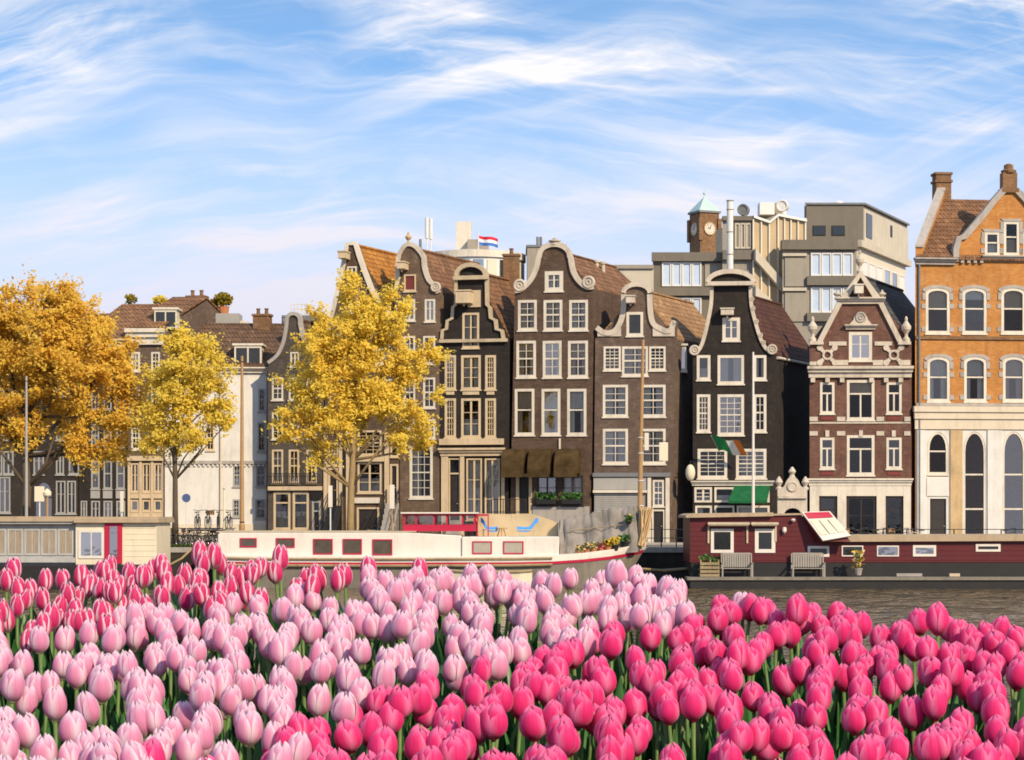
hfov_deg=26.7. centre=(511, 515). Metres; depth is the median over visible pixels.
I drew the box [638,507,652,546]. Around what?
reed bundle
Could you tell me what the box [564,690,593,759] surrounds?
red tulip
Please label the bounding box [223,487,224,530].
post
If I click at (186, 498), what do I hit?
round sign
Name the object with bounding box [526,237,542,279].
grey rooftop building
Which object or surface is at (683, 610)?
pink tulip
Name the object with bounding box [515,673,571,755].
red tulip
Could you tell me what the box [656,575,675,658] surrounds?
pink tulip
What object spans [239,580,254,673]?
edged tulip
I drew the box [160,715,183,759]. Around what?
pink tulip
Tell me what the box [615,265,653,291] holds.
grey building
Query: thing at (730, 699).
red tulip
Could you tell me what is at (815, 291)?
window
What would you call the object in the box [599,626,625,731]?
red tulip
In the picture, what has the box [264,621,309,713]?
pink tulip
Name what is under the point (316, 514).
door
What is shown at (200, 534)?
bicycle
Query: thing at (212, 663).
pink tulip
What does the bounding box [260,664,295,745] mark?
pink tulip
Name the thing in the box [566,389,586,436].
window
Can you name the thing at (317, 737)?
red tulip
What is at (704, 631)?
red tulip
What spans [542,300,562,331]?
window
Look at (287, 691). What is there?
pink tulip
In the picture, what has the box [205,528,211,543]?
bicycle
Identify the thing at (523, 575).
dinghy
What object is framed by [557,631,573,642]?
pink tulip
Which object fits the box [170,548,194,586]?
rowing boat
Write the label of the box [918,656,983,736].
red tulip
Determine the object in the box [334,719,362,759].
red tulip
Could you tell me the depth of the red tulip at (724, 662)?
4.38 m
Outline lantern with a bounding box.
[43,489,50,515]
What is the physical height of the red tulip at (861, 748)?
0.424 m
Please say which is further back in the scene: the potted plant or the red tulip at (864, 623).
the potted plant
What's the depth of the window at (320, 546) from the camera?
112.32 m
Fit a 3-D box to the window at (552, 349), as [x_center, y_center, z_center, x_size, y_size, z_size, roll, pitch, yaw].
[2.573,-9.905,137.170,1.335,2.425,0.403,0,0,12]
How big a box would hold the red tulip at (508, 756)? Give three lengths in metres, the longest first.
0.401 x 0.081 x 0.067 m
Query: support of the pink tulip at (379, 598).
on the soil
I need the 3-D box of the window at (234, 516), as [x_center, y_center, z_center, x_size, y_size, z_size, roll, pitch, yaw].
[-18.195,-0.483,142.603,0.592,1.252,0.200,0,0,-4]
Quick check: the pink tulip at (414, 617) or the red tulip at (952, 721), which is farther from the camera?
the pink tulip at (414, 617)
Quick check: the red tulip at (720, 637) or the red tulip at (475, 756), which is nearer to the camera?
the red tulip at (475, 756)
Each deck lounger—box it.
[481,518,497,536]
[517,518,537,536]
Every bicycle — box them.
[170,528,184,543]
[178,528,187,543]
[179,528,199,543]
[184,528,210,543]
[188,528,200,544]
[191,528,217,543]
[194,510,201,527]
[204,510,213,528]
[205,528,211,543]
[211,528,221,543]
[216,510,221,528]
[225,510,232,528]
[876,528,894,533]
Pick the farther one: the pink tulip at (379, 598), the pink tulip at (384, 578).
the pink tulip at (384, 578)
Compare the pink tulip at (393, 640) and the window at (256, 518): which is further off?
the window at (256, 518)
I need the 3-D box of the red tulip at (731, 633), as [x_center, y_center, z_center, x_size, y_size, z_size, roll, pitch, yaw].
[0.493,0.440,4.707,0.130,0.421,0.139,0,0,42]
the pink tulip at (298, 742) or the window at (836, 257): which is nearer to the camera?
the pink tulip at (298, 742)
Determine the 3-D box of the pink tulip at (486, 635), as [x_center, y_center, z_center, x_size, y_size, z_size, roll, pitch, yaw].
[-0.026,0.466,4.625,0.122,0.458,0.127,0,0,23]
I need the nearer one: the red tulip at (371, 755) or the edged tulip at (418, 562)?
the red tulip at (371, 755)
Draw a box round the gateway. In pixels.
[775,467,808,515]
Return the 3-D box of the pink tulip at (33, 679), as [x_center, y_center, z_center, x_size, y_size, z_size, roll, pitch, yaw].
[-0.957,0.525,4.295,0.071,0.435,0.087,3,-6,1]
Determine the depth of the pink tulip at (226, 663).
4.31 m
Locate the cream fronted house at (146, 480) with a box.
[124,290,220,516]
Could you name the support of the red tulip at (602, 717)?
on the soil
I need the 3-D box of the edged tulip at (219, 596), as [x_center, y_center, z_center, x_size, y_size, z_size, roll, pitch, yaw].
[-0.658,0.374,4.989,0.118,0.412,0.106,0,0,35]
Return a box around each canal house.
[267,304,324,530]
[318,241,399,530]
[394,232,479,533]
[438,248,520,535]
[501,238,630,534]
[593,282,705,541]
[689,269,809,513]
[807,250,914,533]
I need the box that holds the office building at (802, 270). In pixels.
[652,200,911,346]
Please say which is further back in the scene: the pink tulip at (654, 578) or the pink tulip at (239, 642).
the pink tulip at (654, 578)
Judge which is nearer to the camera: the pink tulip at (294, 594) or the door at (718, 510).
the pink tulip at (294, 594)
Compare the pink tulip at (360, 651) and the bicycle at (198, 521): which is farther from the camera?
the bicycle at (198, 521)
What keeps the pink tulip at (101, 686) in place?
on the soil
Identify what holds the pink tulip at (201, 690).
on the soil
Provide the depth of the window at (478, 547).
112.22 m
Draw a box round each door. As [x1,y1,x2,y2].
[104,523,121,563]
[314,512,318,530]
[330,470,335,505]
[359,509,376,530]
[392,466,395,502]
[450,474,458,519]
[519,477,528,513]
[654,511,662,541]
[716,508,731,512]
[930,499,945,533]
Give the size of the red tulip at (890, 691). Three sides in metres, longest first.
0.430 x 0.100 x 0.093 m
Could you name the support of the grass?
on the quay wall
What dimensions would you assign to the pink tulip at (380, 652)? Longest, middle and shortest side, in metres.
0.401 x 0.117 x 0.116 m
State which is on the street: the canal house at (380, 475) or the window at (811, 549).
the canal house at (380, 475)
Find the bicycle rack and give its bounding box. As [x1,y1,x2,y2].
[187,528,235,536]
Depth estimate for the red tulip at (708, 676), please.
4.38 m
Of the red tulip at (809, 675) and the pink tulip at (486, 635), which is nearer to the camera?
the red tulip at (809, 675)
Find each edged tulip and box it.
[0,567,15,638]
[0,597,9,622]
[0,619,3,706]
[4,608,14,647]
[5,556,40,630]
[9,590,33,637]
[9,593,38,671]
[10,576,34,661]
[10,623,15,648]
[12,629,32,668]
[15,588,34,659]
[24,578,37,620]
[24,619,47,670]
[29,568,54,652]
[32,568,69,618]
[33,586,53,673]
[33,610,65,682]
[35,594,67,667]
[38,609,63,672]
[42,601,68,711]
[45,597,83,669]
[46,580,75,659]
[49,586,84,653]
[49,609,87,712]
[57,612,68,703]
[66,608,82,711]
[73,563,95,599]
[75,607,95,687]
[76,574,95,650]
[76,577,104,649]
[79,612,120,707]
[89,570,97,604]
[91,554,116,608]
[91,597,128,652]
[94,559,108,579]
[98,600,116,683]
[99,562,112,581]
[102,579,111,604]
[106,569,119,603]
[108,580,127,652]
[112,595,127,608]
[113,575,125,592]
[122,560,135,579]
[125,575,140,656]
[126,584,142,601]
[126,598,154,643]
[128,594,152,652]
[134,564,149,663]
[141,563,153,594]
[147,585,170,646]
[148,558,156,606]
[154,553,167,572]
[156,559,180,610]
[159,570,179,643]
[171,540,206,609]
[172,567,205,617]
[173,574,201,628]
[177,562,191,585]
[178,584,194,643]
[187,550,210,618]
[188,572,202,640]
[193,582,209,625]
[197,542,221,618]
[198,553,227,620]
[202,568,208,585]
[203,595,213,619]
[207,580,225,658]
[213,589,247,655]
[223,575,238,625]
[224,562,237,579]
[237,565,254,656]
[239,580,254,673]
[240,562,259,665]
[241,601,277,648]
[244,559,254,566]
[253,586,268,676]
[254,556,276,663]
[266,544,288,625]
[267,559,282,632]
[289,577,303,585]
[298,566,308,605]
[304,573,320,655]
[305,563,319,645]
[316,566,327,640]
[322,566,345,637]
[337,563,361,639]
[338,555,376,613]
[411,557,452,638]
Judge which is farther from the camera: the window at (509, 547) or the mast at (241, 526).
the mast at (241, 526)
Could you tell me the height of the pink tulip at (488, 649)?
0.421 m
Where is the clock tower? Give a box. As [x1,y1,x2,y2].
[687,189,721,251]
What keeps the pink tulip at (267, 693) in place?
on the soil
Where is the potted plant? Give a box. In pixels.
[851,550,864,574]
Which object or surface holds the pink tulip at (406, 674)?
on the soil
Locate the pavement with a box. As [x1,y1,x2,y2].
[181,541,682,544]
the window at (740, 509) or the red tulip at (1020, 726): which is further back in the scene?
the window at (740, 509)
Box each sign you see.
[34,486,43,515]
[120,491,123,516]
[182,494,190,544]
[328,486,331,530]
[389,485,393,530]
[642,431,648,449]
[643,441,667,460]
[685,461,694,480]
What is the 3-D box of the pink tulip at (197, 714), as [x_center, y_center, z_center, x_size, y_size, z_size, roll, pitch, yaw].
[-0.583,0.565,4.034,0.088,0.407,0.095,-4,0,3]
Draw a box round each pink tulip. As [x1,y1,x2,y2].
[0,631,19,714]
[0,639,47,732]
[0,646,7,677]
[0,647,11,680]
[0,705,16,723]
[0,714,12,727]
[0,723,19,746]
[0,727,18,759]
[0,754,11,759]
[1,667,24,750]
[2,648,33,707]
[13,711,39,759]
[14,750,28,759]
[15,685,37,752]
[25,672,42,751]
[29,624,49,730]
[29,732,56,759]
[30,754,46,759]
[39,650,72,746]
[41,669,59,736]
[43,684,66,758]
[48,657,87,751]
[54,625,81,743]
[57,739,81,759]
[58,710,86,742]
[61,651,96,725]
[63,618,98,712]
[69,651,123,728]
[74,729,97,749]
[75,690,99,732]
[78,740,96,759]
[80,642,103,724]
[86,652,115,715]
[87,649,127,730]
[88,663,112,731]
[88,668,113,726]
[89,740,118,759]
[92,725,110,740]
[95,654,117,726]
[98,729,122,759]
[98,754,115,759]
[101,624,122,712]
[108,678,126,723]
[110,622,125,719]
[110,671,138,733]
[112,604,145,685]
[113,642,160,719]
[116,649,137,726]
[116,722,142,745]
[120,739,147,759]
[123,667,144,723]
[125,686,150,711]
[126,602,145,667]
[126,623,148,666]
[126,699,149,741]
[128,616,146,671]
[128,668,153,692]
[140,754,153,759]
[141,601,155,650]
[142,683,162,736]
[144,607,168,672]
[145,700,165,734]
[146,648,167,718]
[152,674,176,759]
[152,726,175,753]
[152,731,171,759]
[154,616,179,692]
[157,602,174,678]
[158,627,177,710]
[160,638,177,717]
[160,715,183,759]
[161,608,189,679]
[165,617,200,698]
[166,642,186,702]
[172,700,194,732]
[175,729,201,759]
[178,654,196,701]
[178,666,197,702]
[181,634,198,649]
[186,638,206,711]
[189,677,221,742]
[189,716,213,750]
[191,710,212,729]
[195,659,223,740]
[195,670,231,740]
[198,701,222,747]
[201,617,217,662]
[202,743,213,757]
[203,624,215,659]
[205,601,226,660]
[207,658,236,756]
[208,656,239,754]
[211,741,218,755]
[212,606,229,659]
[212,621,233,657]
[213,702,233,745]
[213,742,239,759]
[214,668,239,751]
[215,591,253,663]
[218,740,233,747]
[219,684,241,742]
[222,636,244,657]
[223,635,269,727]
[223,650,264,737]
[228,648,263,757]
[231,622,262,675]
[233,612,248,649]
[233,668,256,702]
[233,699,255,759]
[235,708,262,759]
[237,616,266,681]
[241,684,280,759]
[248,594,274,674]
[249,610,298,688]
[251,673,265,707]
[252,619,272,714]
[254,596,297,704]
[258,627,275,726]
[260,605,280,670]
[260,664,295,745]
[261,720,281,749]
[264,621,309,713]
[265,650,312,719]
[267,740,293,759]
[268,692,294,719]
[269,632,297,712]
[269,667,287,686]
[271,704,293,724]
[276,671,296,698]
[278,626,295,649]
[278,684,295,710]
[283,622,301,710]
[285,582,309,700]
[286,603,304,708]
[287,731,311,759]
[292,608,322,689]
[296,655,311,713]
[299,650,337,721]
[301,581,305,604]
[301,615,333,693]
[304,591,321,619]
[306,607,338,684]
[306,630,341,698]
[307,682,330,717]
[309,638,330,662]
[310,656,331,718]
[313,620,370,684]
[321,596,338,634]
[327,619,350,700]
[329,662,361,748]
[331,637,351,663]
[331,691,356,751]
[332,613,359,697]
[334,656,353,757]
[343,598,370,672]
[348,676,397,758]
[350,608,374,676]
[350,637,370,676]
[355,575,372,639]
[360,563,378,641]
[360,600,373,676]
[362,612,379,672]
[363,578,389,664]
[366,587,381,666]
[366,614,393,689]
[367,583,385,655]
[368,569,393,665]
[370,589,405,650]
[372,658,407,759]
[374,576,404,651]
[375,645,411,726]
[379,647,399,675]
[380,600,397,684]
[386,613,411,723]
[391,609,414,726]
[393,641,412,686]
[395,577,413,644]
[395,653,438,758]
[397,569,414,587]
[397,656,416,736]
[399,596,411,612]
[400,626,431,731]
[401,598,418,616]
[403,589,423,660]
[411,566,424,579]
[412,613,416,629]
[412,621,434,721]
[413,575,423,591]
[414,648,432,729]
[416,608,443,701]
[419,575,446,639]
[420,601,445,667]
[422,585,437,601]
[428,568,440,640]
[429,612,437,650]
[430,666,468,730]
[432,569,448,636]
[433,589,463,661]
[435,612,458,700]
[436,625,477,703]
[437,620,468,705]
[437,634,463,706]
[438,565,458,619]
[438,653,465,707]
[439,584,469,658]
[442,568,455,614]
[444,575,472,649]
[461,590,495,641]
[461,598,478,671]
[461,637,482,727]
[461,640,517,752]
[462,563,480,601]
[465,649,517,753]
[467,601,487,673]
[468,573,481,595]
[470,569,485,597]
[471,612,502,682]
[474,607,493,625]
[474,627,517,724]
[478,564,507,632]
[480,563,496,635]
[486,583,501,639]
[486,681,503,752]
[488,685,511,745]
[491,577,511,665]
[493,569,511,632]
[494,636,513,663]
[500,605,536,681]
[501,577,539,641]
[502,596,537,683]
[503,587,529,671]
[504,579,516,636]
[504,625,534,751]
[506,637,543,732]
[508,578,520,637]
[508,604,519,672]
[512,569,547,627]
[514,580,537,649]
[525,588,536,652]
[528,586,570,672]
[532,584,547,651]
[538,602,581,677]
[539,608,576,676]
[539,618,556,644]
[540,626,560,705]
[542,609,560,627]
[545,572,561,598]
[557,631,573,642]
[558,613,581,678]
[560,624,577,681]
[561,567,578,630]
[561,592,598,676]
[569,615,598,678]
[575,627,596,680]
[576,588,624,676]
[581,559,643,650]
[583,577,601,654]
[591,589,603,656]
[594,569,606,585]
[598,594,617,667]
[598,604,624,693]
[600,583,624,666]
[613,604,633,692]
[614,591,632,685]
[616,579,634,657]
[623,573,655,650]
[623,593,668,689]
[625,573,656,645]
[625,604,656,660]
[627,564,642,580]
[629,602,650,663]
[630,571,655,657]
[631,582,653,657]
[644,608,672,696]
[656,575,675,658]
[657,596,670,676]
[660,589,678,656]
[663,603,698,677]
[665,599,695,680]
[666,583,697,668]
[669,578,686,655]
[731,591,747,629]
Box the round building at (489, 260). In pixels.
[419,217,525,279]
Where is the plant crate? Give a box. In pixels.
[698,553,719,576]
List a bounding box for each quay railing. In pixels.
[646,529,682,546]
[846,529,1023,533]
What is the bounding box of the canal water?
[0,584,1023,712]
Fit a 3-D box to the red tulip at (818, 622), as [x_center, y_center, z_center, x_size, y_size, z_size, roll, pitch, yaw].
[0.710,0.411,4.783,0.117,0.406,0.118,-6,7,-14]
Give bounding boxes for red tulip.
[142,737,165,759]
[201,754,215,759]
[260,750,268,759]
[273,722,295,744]
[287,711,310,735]
[307,747,327,759]
[308,728,330,750]
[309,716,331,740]
[312,743,332,753]
[325,748,350,759]
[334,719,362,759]
[348,704,363,755]
[356,750,375,759]
[358,708,368,755]
[359,711,382,754]
[366,686,395,756]
[367,725,397,755]
[374,748,396,759]
[378,684,405,759]
[378,701,403,732]
[388,683,413,759]
[402,669,439,759]
[402,699,437,759]
[404,723,429,759]
[409,682,431,728]
[411,752,418,759]
[417,745,443,759]
[426,725,446,747]
[432,705,448,728]
[436,703,461,728]
[438,718,458,733]
[439,734,466,759]
[441,692,465,721]
[445,728,470,757]
[458,726,476,759]
[460,673,479,697]
[463,703,486,757]
[464,678,488,753]
[468,744,478,759]
[471,654,491,743]
[478,681,524,759]
[479,693,503,749]
[480,701,507,749]
[480,747,501,759]
[486,667,530,756]
[501,751,516,759]
[504,661,545,754]
[510,686,539,759]
[513,644,549,743]
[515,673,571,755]
[519,704,545,744]
[520,655,543,758]
[521,670,542,759]
[523,742,547,759]
[529,672,579,759]
[534,748,559,759]
[538,655,584,759]
[543,699,564,743]
[544,647,580,738]
[546,713,574,745]
[547,745,567,759]
[551,719,575,755]
[552,641,572,666]
[556,686,572,712]
[564,637,584,680]
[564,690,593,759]
[567,728,580,759]
[568,679,592,759]
[580,660,593,737]
[581,655,626,759]
[581,693,626,759]
[584,703,598,759]
[587,680,604,759]
[590,626,600,654]
[590,665,616,698]
[592,703,621,733]
[594,710,613,743]
[596,734,622,759]
[597,714,623,743]
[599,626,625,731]
[599,752,617,759]
[604,618,629,726]
[618,732,634,759]
[622,686,647,721]
[624,722,648,759]
[625,645,645,669]
[629,659,659,759]
[630,623,660,701]
[630,713,652,759]
[639,664,662,759]
[646,658,665,718]
[648,697,662,759]
[650,669,705,759]
[650,679,677,746]
[652,677,690,759]
[657,693,706,759]
[659,677,705,759]
[659,742,685,759]
[660,645,702,743]
[666,625,700,741]
[671,642,696,759]
[674,660,709,759]
[679,622,694,646]
[679,684,706,759]
[680,682,748,759]
[682,613,707,668]
[691,612,704,626]
[691,635,740,756]
[694,625,712,638]
[697,622,754,698]
[697,689,743,759]
[698,665,718,751]
[699,604,728,669]
[699,637,726,735]
[700,657,723,740]
[703,657,741,740]
[706,661,757,759]
[708,632,723,667]
[708,742,722,759]
[711,594,755,637]
[715,729,728,744]
[716,706,751,758]
[716,738,742,759]
[721,636,766,692]
[723,600,746,697]
[726,638,748,723]
[727,717,753,754]
[741,592,762,684]
[741,680,776,759]
[742,644,761,721]
[743,691,781,759]
[747,637,766,682]
[748,717,767,759]
[749,719,769,759]
[750,597,772,692]
[755,596,776,685]
[755,631,784,707]
[756,743,779,759]
[758,696,783,723]
[761,609,806,700]
[762,593,829,701]
[765,620,792,708]
[768,716,792,759]
[769,705,794,759]
[772,618,786,666]
[772,664,796,706]
[779,610,812,665]
[781,618,805,703]
[783,656,810,759]
[785,613,795,665]
[785,723,808,753]
[785,742,810,759]
[789,698,806,728]
[792,639,836,740]
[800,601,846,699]
[802,633,840,725]
[804,701,833,750]
[806,672,848,752]
[806,682,836,758]
[807,670,847,753]
[807,724,826,747]
[808,601,821,669]
[809,736,833,759]
[810,754,822,759]
[811,613,829,634]
[811,664,833,689]
[814,625,848,726]
[814,652,839,757]
[825,639,858,741]
[826,642,867,736]
[826,661,867,756]
[829,614,843,663]
[830,617,850,664]
[834,663,863,742]
[834,701,865,759]
[835,609,871,696]
[835,652,875,747]
[836,751,857,759]
[839,607,857,625]
[841,623,872,736]
[841,674,902,750]
[845,692,868,736]
[849,734,876,759]
[850,697,888,744]
[864,648,927,737]
[864,652,916,734]
[864,734,885,759]
[865,718,882,734]
[867,694,881,700]
[869,645,893,709]
[870,624,891,695]
[870,722,880,735]
[872,639,908,732]
[879,670,901,716]
[879,716,903,738]
[883,749,902,759]
[884,730,910,759]
[889,621,921,699]
[891,624,923,696]
[893,663,912,722]
[896,618,915,664]
[898,601,956,721]
[898,694,925,759]
[903,633,920,729]
[906,673,951,759]
[907,635,943,735]
[908,607,949,712]
[908,655,954,754]
[913,727,939,759]
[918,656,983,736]
[921,641,967,729]
[922,685,946,723]
[925,683,947,724]
[928,722,940,731]
[929,726,951,759]
[935,672,955,718]
[939,641,963,720]
[940,616,953,708]
[940,716,965,733]
[942,724,962,759]
[944,623,978,719]
[946,619,967,641]
[949,626,962,705]
[949,706,973,730]
[949,738,975,759]
[950,632,984,713]
[952,644,976,711]
[955,670,975,714]
[962,729,981,746]
[966,681,983,730]
[970,740,999,759]
[972,648,991,722]
[973,667,994,741]
[976,662,1001,742]
[977,619,1015,709]
[980,651,1019,717]
[980,677,1006,701]
[981,690,1009,723]
[984,629,1006,698]
[984,714,1008,743]
[992,615,1016,709]
[993,725,1018,758]
[996,743,1014,759]
[997,637,1023,719]
[1005,624,1023,649]
[1006,658,1023,728]
[1012,650,1023,723]
[1013,717,1023,730]
[1015,728,1023,759]
[1016,720,1023,731]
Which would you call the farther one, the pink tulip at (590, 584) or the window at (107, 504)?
the window at (107, 504)
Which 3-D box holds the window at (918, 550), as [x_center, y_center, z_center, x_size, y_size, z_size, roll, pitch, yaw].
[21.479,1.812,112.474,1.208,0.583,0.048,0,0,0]
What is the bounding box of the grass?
[170,543,217,546]
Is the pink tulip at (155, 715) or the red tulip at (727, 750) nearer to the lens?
the red tulip at (727, 750)
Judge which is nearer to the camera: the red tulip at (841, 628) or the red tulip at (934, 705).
the red tulip at (934, 705)
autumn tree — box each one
[0,258,153,515]
[117,316,239,544]
[261,266,455,530]
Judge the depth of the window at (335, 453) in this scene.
140.06 m
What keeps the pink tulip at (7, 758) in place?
on the soil
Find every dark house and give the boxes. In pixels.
[0,313,108,515]
[79,304,160,516]
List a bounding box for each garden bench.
[721,553,753,576]
[791,553,825,576]
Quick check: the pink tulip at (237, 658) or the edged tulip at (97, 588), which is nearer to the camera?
the pink tulip at (237, 658)
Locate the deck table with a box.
[496,528,507,536]
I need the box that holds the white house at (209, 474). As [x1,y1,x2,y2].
[162,308,284,540]
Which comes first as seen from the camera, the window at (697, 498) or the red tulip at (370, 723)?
the red tulip at (370, 723)
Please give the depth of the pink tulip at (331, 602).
5.00 m
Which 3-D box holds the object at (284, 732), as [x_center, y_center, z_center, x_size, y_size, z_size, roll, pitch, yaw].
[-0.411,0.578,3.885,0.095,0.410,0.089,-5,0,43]
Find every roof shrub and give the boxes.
[124,294,137,303]
[152,295,167,303]
[213,291,232,312]
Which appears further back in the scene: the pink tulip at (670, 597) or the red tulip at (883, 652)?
the pink tulip at (670, 597)
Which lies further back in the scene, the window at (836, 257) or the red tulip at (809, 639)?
the window at (836, 257)
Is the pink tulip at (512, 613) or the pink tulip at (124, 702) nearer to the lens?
the pink tulip at (124, 702)
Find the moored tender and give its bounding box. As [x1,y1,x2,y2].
[642,567,688,583]
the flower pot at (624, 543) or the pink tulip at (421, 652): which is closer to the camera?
the pink tulip at (421, 652)
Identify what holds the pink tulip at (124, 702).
on the soil
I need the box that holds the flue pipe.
[726,200,733,268]
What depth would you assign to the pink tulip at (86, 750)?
3.80 m
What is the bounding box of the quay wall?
[170,547,683,583]
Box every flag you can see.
[478,232,497,248]
[711,435,746,462]
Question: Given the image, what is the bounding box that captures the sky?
[0,0,1023,322]
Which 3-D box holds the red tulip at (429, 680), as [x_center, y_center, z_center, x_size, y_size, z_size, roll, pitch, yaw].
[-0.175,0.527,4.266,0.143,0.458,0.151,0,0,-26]
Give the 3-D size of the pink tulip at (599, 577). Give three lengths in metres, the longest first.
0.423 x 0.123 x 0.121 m
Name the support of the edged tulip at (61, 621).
on the soil
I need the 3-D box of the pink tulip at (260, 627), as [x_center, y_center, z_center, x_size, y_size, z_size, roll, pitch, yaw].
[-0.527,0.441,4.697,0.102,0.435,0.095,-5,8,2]
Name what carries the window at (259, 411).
in the white house at (209, 474)
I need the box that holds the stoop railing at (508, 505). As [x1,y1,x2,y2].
[491,499,525,513]
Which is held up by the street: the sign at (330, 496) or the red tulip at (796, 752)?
the sign at (330, 496)
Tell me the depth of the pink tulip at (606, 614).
4.78 m
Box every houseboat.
[0,516,173,588]
[216,340,648,587]
[678,352,1023,588]
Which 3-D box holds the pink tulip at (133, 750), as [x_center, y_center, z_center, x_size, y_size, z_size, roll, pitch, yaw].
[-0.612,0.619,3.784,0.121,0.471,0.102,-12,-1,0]
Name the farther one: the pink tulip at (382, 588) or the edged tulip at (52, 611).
the pink tulip at (382, 588)
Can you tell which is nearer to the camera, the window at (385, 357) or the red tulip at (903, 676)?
the red tulip at (903, 676)
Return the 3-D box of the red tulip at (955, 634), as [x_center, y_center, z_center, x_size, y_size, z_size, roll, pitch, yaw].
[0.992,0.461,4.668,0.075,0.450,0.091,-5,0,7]
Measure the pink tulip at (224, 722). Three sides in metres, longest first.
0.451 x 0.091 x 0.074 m
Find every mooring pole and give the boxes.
[25,376,27,515]
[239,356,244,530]
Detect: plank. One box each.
[896,573,921,576]
[949,573,959,576]
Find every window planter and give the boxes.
[535,491,556,503]
[561,491,582,503]
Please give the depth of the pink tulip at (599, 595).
5.00 m
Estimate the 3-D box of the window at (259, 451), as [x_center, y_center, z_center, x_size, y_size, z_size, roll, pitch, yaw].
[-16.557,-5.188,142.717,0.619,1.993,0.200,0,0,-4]
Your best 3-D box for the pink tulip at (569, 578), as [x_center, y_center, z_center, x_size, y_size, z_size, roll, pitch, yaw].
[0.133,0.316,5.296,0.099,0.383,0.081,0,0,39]
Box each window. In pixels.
[0,454,2,475]
[0,477,10,513]
[0,529,5,554]
[3,451,13,475]
[7,529,22,554]
[24,529,39,554]
[32,451,44,475]
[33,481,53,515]
[41,529,56,554]
[55,456,64,475]
[55,481,65,514]
[58,529,73,554]
[66,481,76,514]
[68,459,79,475]
[78,530,103,557]
[81,501,86,515]
[90,461,99,489]
[91,388,98,408]
[91,424,98,447]
[91,501,99,516]
[102,461,112,489]
[104,501,111,516]
[115,461,125,489]
[116,501,124,516]
[130,463,139,492]
[130,500,138,512]
[131,352,140,372]
[131,428,139,450]
[141,463,150,492]
[142,500,150,512]
[151,352,159,371]
[153,463,161,492]
[153,500,162,512]
[205,426,214,451]
[232,465,239,487]
[232,499,239,517]
[240,538,256,546]
[254,499,266,519]
[255,465,266,487]
[257,389,265,412]
[257,422,265,452]
[271,378,283,400]
[271,413,282,440]
[271,450,283,484]
[272,492,290,530]
[276,538,294,547]
[287,378,295,400]
[287,450,299,484]
[289,352,298,367]
[291,492,309,530]
[305,450,317,484]
[313,539,332,553]
[327,442,337,466]
[343,539,361,553]
[347,266,356,285]
[356,462,381,493]
[357,430,381,455]
[372,539,391,554]
[376,334,391,364]
[389,442,397,457]
[403,274,416,292]
[403,299,415,321]
[404,336,414,355]
[404,379,414,406]
[408,446,433,499]
[423,336,434,364]
[423,378,435,408]
[423,419,435,439]
[424,299,435,322]
[444,398,456,438]
[445,355,456,390]
[460,355,481,390]
[460,398,481,438]
[461,313,479,349]
[465,458,481,520]
[472,541,491,553]
[474,259,483,266]
[484,355,496,390]
[484,398,495,438]
[485,458,499,513]
[487,259,496,275]
[500,260,502,276]
[503,541,523,553]
[514,389,534,436]
[515,341,536,378]
[517,300,537,331]
[520,263,522,278]
[536,475,557,506]
[540,389,560,436]
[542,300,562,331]
[542,341,562,378]
[544,271,563,292]
[561,475,583,506]
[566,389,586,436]
[567,341,588,378]
[568,300,588,331]
[602,385,628,417]
[602,429,628,464]
[603,346,621,371]
[621,346,648,377]
[625,312,643,337]
[643,385,666,417]
[643,429,666,464]
[648,346,666,371]
[652,480,664,507]
[662,262,670,285]
[672,262,680,285]
[682,262,690,285]
[692,262,701,285]
[692,297,701,313]
[694,487,711,501]
[695,506,711,512]
[696,355,710,380]
[696,394,710,432]
[697,449,727,479]
[711,529,733,552]
[714,487,733,501]
[717,355,744,385]
[717,394,744,436]
[721,317,740,341]
[735,223,739,248]
[735,449,766,479]
[737,506,769,512]
[740,223,745,248]
[746,223,750,248]
[754,355,766,380]
[754,394,766,432]
[755,529,774,552]
[808,546,828,556]
[811,253,820,275]
[811,287,820,312]
[813,226,825,235]
[819,382,835,414]
[819,438,835,469]
[820,497,835,517]
[821,253,831,275]
[821,287,831,312]
[832,226,844,235]
[832,253,841,275]
[832,287,841,310]
[842,253,852,275]
[842,546,862,555]
[846,380,875,420]
[846,435,875,476]
[847,497,874,533]
[848,332,872,361]
[861,261,867,275]
[866,213,871,238]
[869,262,874,278]
[876,266,882,281]
[877,546,898,555]
[884,268,889,283]
[885,382,902,414]
[885,438,902,469]
[886,497,901,532]
[890,225,892,236]
[891,271,897,286]
[898,274,904,293]
[913,545,935,555]
[922,285,953,334]
[923,354,953,402]
[926,432,948,475]
[958,285,990,334]
[960,354,990,402]
[964,432,984,533]
[976,544,1000,551]
[981,229,1003,254]
[997,285,1023,334]
[999,354,1023,402]
[1000,218,1022,254]
[1003,432,1023,533]
[1019,229,1023,254]
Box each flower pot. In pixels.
[575,545,583,552]
[582,542,591,552]
[590,542,597,551]
[596,542,605,550]
[603,539,612,549]
[610,536,620,549]
[620,533,629,546]
[624,514,632,523]
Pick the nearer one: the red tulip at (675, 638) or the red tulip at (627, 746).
the red tulip at (627, 746)
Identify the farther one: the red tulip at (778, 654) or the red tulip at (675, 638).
the red tulip at (778, 654)
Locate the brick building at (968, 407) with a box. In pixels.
[913,164,1023,533]
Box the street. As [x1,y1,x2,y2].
[181,543,682,546]
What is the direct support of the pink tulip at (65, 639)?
on the soil
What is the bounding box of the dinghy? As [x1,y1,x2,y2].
[450,569,531,586]
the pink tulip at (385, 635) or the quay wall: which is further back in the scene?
the quay wall
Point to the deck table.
(501, 531)
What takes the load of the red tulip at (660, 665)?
on the soil
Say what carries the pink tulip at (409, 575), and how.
on the soil

